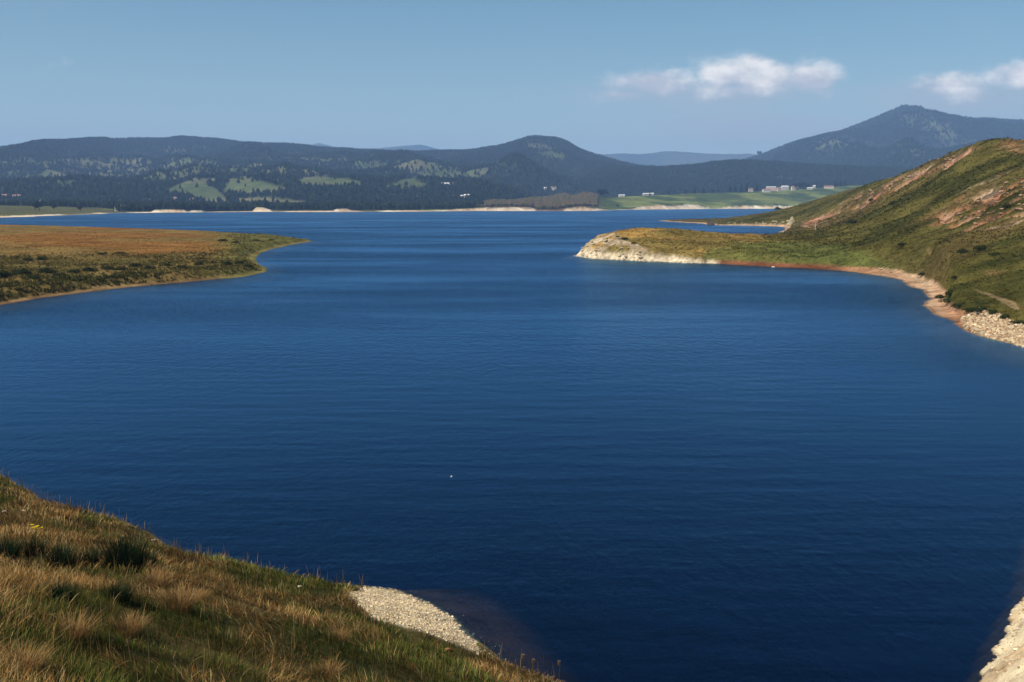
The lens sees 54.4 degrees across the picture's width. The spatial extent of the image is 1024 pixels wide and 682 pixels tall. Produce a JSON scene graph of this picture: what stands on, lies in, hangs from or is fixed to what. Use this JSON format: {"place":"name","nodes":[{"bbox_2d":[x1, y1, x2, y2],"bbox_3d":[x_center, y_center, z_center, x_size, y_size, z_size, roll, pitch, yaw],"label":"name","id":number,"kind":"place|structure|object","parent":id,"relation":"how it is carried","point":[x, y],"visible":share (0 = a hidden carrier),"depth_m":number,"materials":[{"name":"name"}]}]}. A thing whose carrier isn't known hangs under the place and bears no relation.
{"place":"outdoors","nodes":[
{"label":"outdoors","id":0,"kind":"place"},
{"bbox_2d":[0,225,310,304],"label":"peninsula ground","id":1,"kind":"structure","parent":0,"point":[87,248],"depth_m":250.28,"materials":[{"name":"plant"}]},
{"bbox_2d":[0,270,18,277],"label":"shrub","id":2,"kind":"object","parent":1,"relation":"on","point":[4,273],"visible":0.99,"depth_m":162.06,"materials":[{"name":"green plant"}]},
{"bbox_2d":[11,268,32,274],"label":"shrub","id":3,"kind":"object","parent":1,"relation":"on","point":[21,271],"visible":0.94,"depth_m":168.13,"materials":[{"name":"green plant"}]},
{"bbox_2d":[22,257,33,260],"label":"shrub","id":4,"kind":"object","parent":1,"relation":"on","point":[27,259],"visible":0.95,"depth_m":199.43,"materials":[{"name":"green plant"}]},
{"bbox_2d":[22,273,39,278],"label":"shrub","id":5,"kind":"object","parent":1,"relation":"on","point":[31,276],"visible":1,"depth_m":161.76,"materials":[{"name":"green plant"}]},
{"bbox_2d":[36,256,48,259],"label":"shrub","id":6,"kind":"object","parent":1,"relation":"on","point":[41,258],"visible":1,"depth_m":201.49,"materials":[{"name":"green plant"}]},
{"bbox_2d":[36,266,57,272],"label":"shrub","id":7,"kind":"object","parent":1,"relation":"on","point":[47,270],"visible":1,"depth_m":172.83,"materials":[{"name":"green plant"}]},
{"bbox_2d":[52,272,67,276],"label":"shrub","id":8,"kind":"object","parent":1,"relation":"on","point":[56,274],"visible":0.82,"depth_m":167.83,"materials":[{"name":"green plant"}]},
{"bbox_2d":[67,268,80,272],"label":"shrub","id":9,"kind":"object","parent":1,"relation":"on","point":[74,271],"visible":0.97,"depth_m":175.33,"materials":[{"name":"green plant"}]},
{"bbox_2d":[82,266,98,270],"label":"shrub","id":10,"kind":"object","parent":1,"relation":"on","point":[87,268],"visible":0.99,"depth_m":179.09,"materials":[{"name":"green plant"}]},
{"bbox_2d":[111,266,126,269],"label":"shrub","id":11,"kind":"object","parent":1,"relation":"on","point":[121,268],"visible":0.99,"depth_m":183.91,"materials":[{"name":"green plant"}]},
{"bbox_2d":[130,263,141,266],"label":"shrub","id":12,"kind":"object","parent":1,"relation":"on","point":[134,264],"visible":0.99,"depth_m":190.33,"materials":[{"name":"green plant"}]},
{"bbox_2d":[0,226,306,301],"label":"scrub","id":13,"kind":"object","parent":1,"relation":"on","point":[55,281],"visible":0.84,"depth_m":194.26,"materials":[{"name":"green plant"}]},
{"bbox_2d":[221,260,232,264],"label":"shrub","id":14,"kind":"object","parent":1,"relation":"on","point":[227,263],"visible":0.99,"depth_m":202.15,"materials":[{"name":"green plant"}]},
{"bbox_2d":[234,260,249,264],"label":"shrub","id":15,"kind":"object","parent":1,"relation":"on","point":[242,262],"visible":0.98,"depth_m":204.93,"materials":[{"name":"green plant"}]},
{"bbox_2d":[0,475,549,681],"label":"ground","id":16,"kind":"structure","parent":0,"point":[358,664],"depth_m":21.92,"materials":[{"name":"green plant"}]},
{"bbox_2d":[0,535,26,559],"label":"rush clump","id":17,"kind":"object","parent":16,"relation":"on","point":[9,548],"visible":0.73,"depth_m":24.87,"materials":[{"name":"green plant"}]},
{"bbox_2d":[0,636,55,680],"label":"dry tussock","id":18,"kind":"object","parent":16,"relation":"on","point":[31,660],"visible":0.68,"depth_m":13.61,"materials":[{"name":"brown plant"}]},
{"bbox_2d":[16,535,50,556],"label":"rush clump","id":19,"kind":"object","parent":16,"relation":"on","point":[32,548],"visible":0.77,"depth_m":25.57,"materials":[{"name":"green plant"}]},
{"bbox_2d":[27,524,42,540],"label":"yellow flower","id":20,"kind":"object","parent":16,"relation":"on","point":[36,526],"visible":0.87,"depth_m":26.38,"materials":[{"name":"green plant"}]},
{"bbox_2d":[35,579,85,603],"bbox_3d":[-8.294,4.611,18.230,0.919,0.424,0.950,3,8,18],"label":"rush clump","id":21,"kind":"object","parent":16,"relation":"on","point":[63,590],"visible":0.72,"depth_m":18.29,"materials":[{"name":"green plant"}]},
{"bbox_2d":[35,540,87,570],"bbox_3d":[-11.135,5.268,24.448,1.420,0.655,1.468,5,9,31],"label":"rush clump","id":22,"kind":"object","parent":16,"relation":"on","point":[60,557],"visible":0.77,"depth_m":24.43,"materials":[{"name":"green plant"}]},
{"bbox_2d":[38,608,106,644],"bbox_3d":[-7.064,4.601,15.992,1.212,0.543,1.213,-5,9,-31],"label":"dry tussock","id":23,"kind":"object","parent":16,"relation":"on","point":[82,630],"visible":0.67,"depth_m":16.06,"materials":[{"name":"brown plant"}]},
{"bbox_2d":[74,544,104,566],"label":"rush clump","id":24,"kind":"object","parent":16,"relation":"on","point":[90,556],"visible":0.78,"depth_m":25.22,"materials":[{"name":"green plant"}]},
{"bbox_2d":[96,578,144,604],"bbox_3d":[-7.938,5.054,20.045,1.037,0.463,1.003,0,8,3],"label":"rush clump","id":25,"kind":"object","parent":16,"relation":"on","point":[123,596],"visible":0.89,"depth_m":20.05,"materials":[{"name":"green plant"}]},
{"bbox_2d":[89,528,161,572],"bbox_3d":[-9.944,5.447,25.767,2.013,1.108,1.942,0,8,0],"label":"rush clump","id":26,"kind":"object","parent":16,"relation":"on","point":[125,553],"visible":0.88,"depth_m":25.70,"materials":[{"name":"green plant"}]},
{"bbox_2d":[102,608,157,638],"bbox_3d":[-6.872,5.082,17.819,1.085,0.486,1.084,0,8,-1],"label":"dry tussock","id":27,"kind":"object","parent":16,"relation":"on","point":[133,627],"visible":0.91,"depth_m":17.87,"materials":[{"name":"brown plant"}]},
{"bbox_2d":[139,547,164,566],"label":"rush clump","id":28,"kind":"object","parent":16,"relation":"on","point":[152,559],"visible":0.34,"depth_m":28.03,"materials":[{"name":"green plant"}]},
{"bbox_2d":[132,565,179,589],"bbox_3d":[-8.513,5.665,23.749,1.276,0.571,1.277,-5,9,-30],"label":"dry tussock","id":29,"kind":"object","parent":16,"relation":"on","point":[160,580],"visible":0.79,"depth_m":23.80,"materials":[{"name":"brown plant"}]},
{"bbox_2d":[146,582,206,614],"bbox_3d":[-7.040,5.449,21.070,1.468,0.657,1.467,0,8,0],"label":"dry tussock","id":30,"kind":"object","parent":16,"relation":"on","point":[186,601],"visible":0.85,"depth_m":21.14,"materials":[{"name":"brown plant"}]},
{"bbox_2d":[185,587,211,601],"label":"dry tussock","id":31,"kind":"object","parent":16,"relation":"on","point":[202,597],"visible":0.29,"depth_m":23.35,"materials":[{"name":"brown plant"}]},
{"bbox_2d":[0,471,565,681],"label":"grass","id":32,"kind":"structure","parent":16,"relation":"on","point":[90,535],"depth_m":23.24,"materials":[{"name":"green plant"}]},
{"bbox_2d":[308,657,349,680],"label":"dry tussock","id":33,"kind":"object","parent":16,"relation":"on","point":[325,668],"visible":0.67,"depth_m":20.61,"materials":[{"name":"brown plant"}]},
{"bbox_2d":[329,625,354,642],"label":"dry tussock","id":34,"kind":"object","parent":16,"relation":"on","point":[341,634],"visible":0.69,"depth_m":23.98,"materials":[{"name":"brown plant"}]},
{"bbox_2d":[351,586,553,681],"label":"gravel","id":35,"kind":"structure","parent":16,"relation":"on","point":[399,612],"depth_m":32.53,"materials":[{"name":"beige gravel"}]},
{"bbox_2d":[0,139,596,203],"bbox_3d":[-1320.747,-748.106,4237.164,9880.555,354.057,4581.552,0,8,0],"label":"hills","id":36,"kind":"structure","parent":0,"point":[203,189],"depth_m":3292.41,"materials":[{"name":"green plant"}]},
{"bbox_2d":[0,135,650,203],"bbox_3d":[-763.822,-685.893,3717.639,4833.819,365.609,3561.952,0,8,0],"label":"forest","id":37,"kind":"object","parent":36,"relation":"on","point":[433,190],"visible":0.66,"depth_m":3251.10,"materials":[{"name":"green plant"}]},
{"bbox_2d":[0,185,862,217],"bbox_3d":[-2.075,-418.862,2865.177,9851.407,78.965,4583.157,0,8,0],"label":"shore ground","id":38,"kind":"structure","parent":0,"point":[782,199],"depth_m":2278.27,"materials":[{"name":"green plant"}]},
{"bbox_2d":[0,198,483,210],"bbox_3d":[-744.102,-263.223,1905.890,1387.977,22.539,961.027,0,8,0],"label":"forest","id":39,"kind":"object","parent":38,"relation":"on","point":[154,205],"visible":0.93,"depth_m":1593.69,"materials":[{"name":"green plant"}]},
{"bbox_2d":[476,191,598,208],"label":"woodland","id":40,"kind":"object","parent":38,"relation":"on","point":[562,200],"visible":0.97,"depth_m":1977.21,"materials":[{"name":"green plant"}]},
{"bbox_2d":[766,187,775,190],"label":"house","id":41,"kind":"structure","parent":38,"relation":"on","point":[773,188],"depth_m":2718.57,"materials":[{"name":"white"}]},
{"bbox_2d":[781,185,788,189],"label":"house","id":42,"kind":"structure","parent":38,"relation":"on","point":[786,187],"depth_m":2739.07,"materials":[{"name":"white"}]},
{"bbox_2d":[824,186,833,188],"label":"house","id":43,"kind":"structure","parent":38,"relation":"on","point":[828,187],"depth_m":2774.34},
{"bbox_2d":[0,209,1023,681],"bbox_3d":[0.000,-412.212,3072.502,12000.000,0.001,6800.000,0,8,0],"label":"water","id":44,"kind":"structure","parent":0,"point":[510,437],"depth_m":60.23,"materials":[{"name":"blue liquid"}]},
{"bbox_2d":[979,597,1023,681],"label":"stone embankment","id":45,"kind":"structure","parent":44,"relation":"in","point":[1011,672],"depth_m":30.13,"materials":[{"name":"beige stone"}]},
{"bbox_2d":[982,601,1023,681],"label":"rubble","id":46,"kind":"object","parent":45,"relation":"on","point":[1005,657],"visible":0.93,"depth_m":30.55,"materials":[{"name":"beige stone"}]},
{"bbox_2d":[0,0,1023,154],"label":"sky","id":47,"kind":"structure","parent":0,"point":[597,76],"materials":[{"name":"blue"}]},
{"bbox_2d":[312,143,755,165],"bbox_3d":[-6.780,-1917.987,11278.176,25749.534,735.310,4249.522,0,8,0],"label":"ridge","id":48,"kind":"structure","parent":0,"point":[663,158],"depth_m":11217.25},
{"bbox_2d":[573,159,914,196],"bbox_3d":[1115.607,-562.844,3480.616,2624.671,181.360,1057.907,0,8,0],"label":"forest","id":49,"kind":"object","parent":0,"point":[699,176],"visible":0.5,"depth_m":3518.83,"materials":[{"name":"green plant"}]},
{"bbox_2d":[574,137,1023,338],"bbox_3d":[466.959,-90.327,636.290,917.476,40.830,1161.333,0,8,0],"label":"hillside ground","id":50,"kind":"structure","parent":0,"point":[933,288],"depth_m":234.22,"materials":[{"name":"green plant"}]},
{"bbox_2d":[786,216,794,225],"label":"rock pinnacle","id":51,"kind":"object","parent":50,"relation":"on","point":[791,221],"visible":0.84,"depth_m":574.71,"materials":[{"name":"beige stone"}]},
{"bbox_2d":[939,298,951,302],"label":"shrub","id":52,"kind":"object","parent":50,"relation":"on","point":[945,301],"visible":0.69,"depth_m":132.32,"materials":[{"name":"green plant"}]},
{"bbox_2d":[943,289,953,294],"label":"shrub","id":53,"kind":"object","parent":50,"relation":"on","point":[948,292],"visible":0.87,"depth_m":133.13,"materials":[{"name":"green plant"}]},
{"bbox_2d":[951,303,966,308],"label":"shrub","id":54,"kind":"object","parent":50,"relation":"on","point":[958,305],"visible":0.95,"depth_m":124.47,"materials":[{"name":"green plant"}]},
{"bbox_2d":[956,248,970,252],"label":"shrub","id":55,"kind":"object","parent":50,"relation":"on","point":[963,250],"visible":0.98,"depth_m":163.69,"materials":[{"name":"green plant"}]},
{"bbox_2d":[961,307,975,310],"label":"shrub","id":56,"kind":"object","parent":50,"relation":"on","point":[969,309],"visible":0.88,"depth_m":121.83,"materials":[{"name":"green plant"}]},
{"bbox_2d":[972,245,986,249],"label":"shrub","id":57,"kind":"object","parent":50,"relation":"on","point":[983,247],"visible":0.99,"depth_m":160.51,"materials":[{"name":"green plant"}]},
{"bbox_2d":[973,305,986,311],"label":"shrub","id":58,"kind":"object","parent":50,"relation":"on","point":[980,309],"visible":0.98,"depth_m":120.12,"materials":[{"name":"green plant"}]},
{"bbox_2d":[986,309,996,313],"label":"shrub","id":59,"kind":"object","parent":50,"relation":"on","point":[990,311],"visible":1,"depth_m":118.44,"materials":[{"name":"green plant"}]},
{"bbox_2d":[960,307,1023,346],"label":"scree","id":60,"kind":"structure","parent":50,"relation":"on","point":[989,328],"depth_m":109.21,"materials":[{"name":"beige stone"}]},
{"bbox_2d":[997,313,1009,318],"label":"shrub","id":61,"kind":"object","parent":50,"relation":"on","point":[1003,316],"visible":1,"depth_m":115.39,"materials":[{"name":"green plant"}]},
{"bbox_2d":[1002,204,1012,207],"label":"shrub","id":62,"kind":"object","parent":50,"relation":"on","point":[1006,206],"visible":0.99,"depth_m":197.30,"materials":[{"name":"green plant"}]},
{"bbox_2d":[1008,320,1023,323],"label":"shrub","id":63,"kind":"object","parent":50,"relation":"on","point":[1017,322],"visible":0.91,"depth_m":110.58,"materials":[{"name":"green plant"}]},
{"bbox_2d":[773,109,1023,167],"bbox_3d":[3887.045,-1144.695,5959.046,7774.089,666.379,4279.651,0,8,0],"label":"mountain","id":64,"kind":"structure","parent":0,"point":[943,134],"depth_m":5676.20,"materials":[{"name":"green plant"}]},
{"bbox_2d":[743,104,1023,167],"bbox_3d":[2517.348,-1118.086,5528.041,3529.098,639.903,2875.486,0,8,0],"label":"forest","id":65,"kind":"object","parent":64,"relation":"on","point":[882,121],"visible":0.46,"depth_m":5668.90,"materials":[{"name":"green plant"}]}
]}

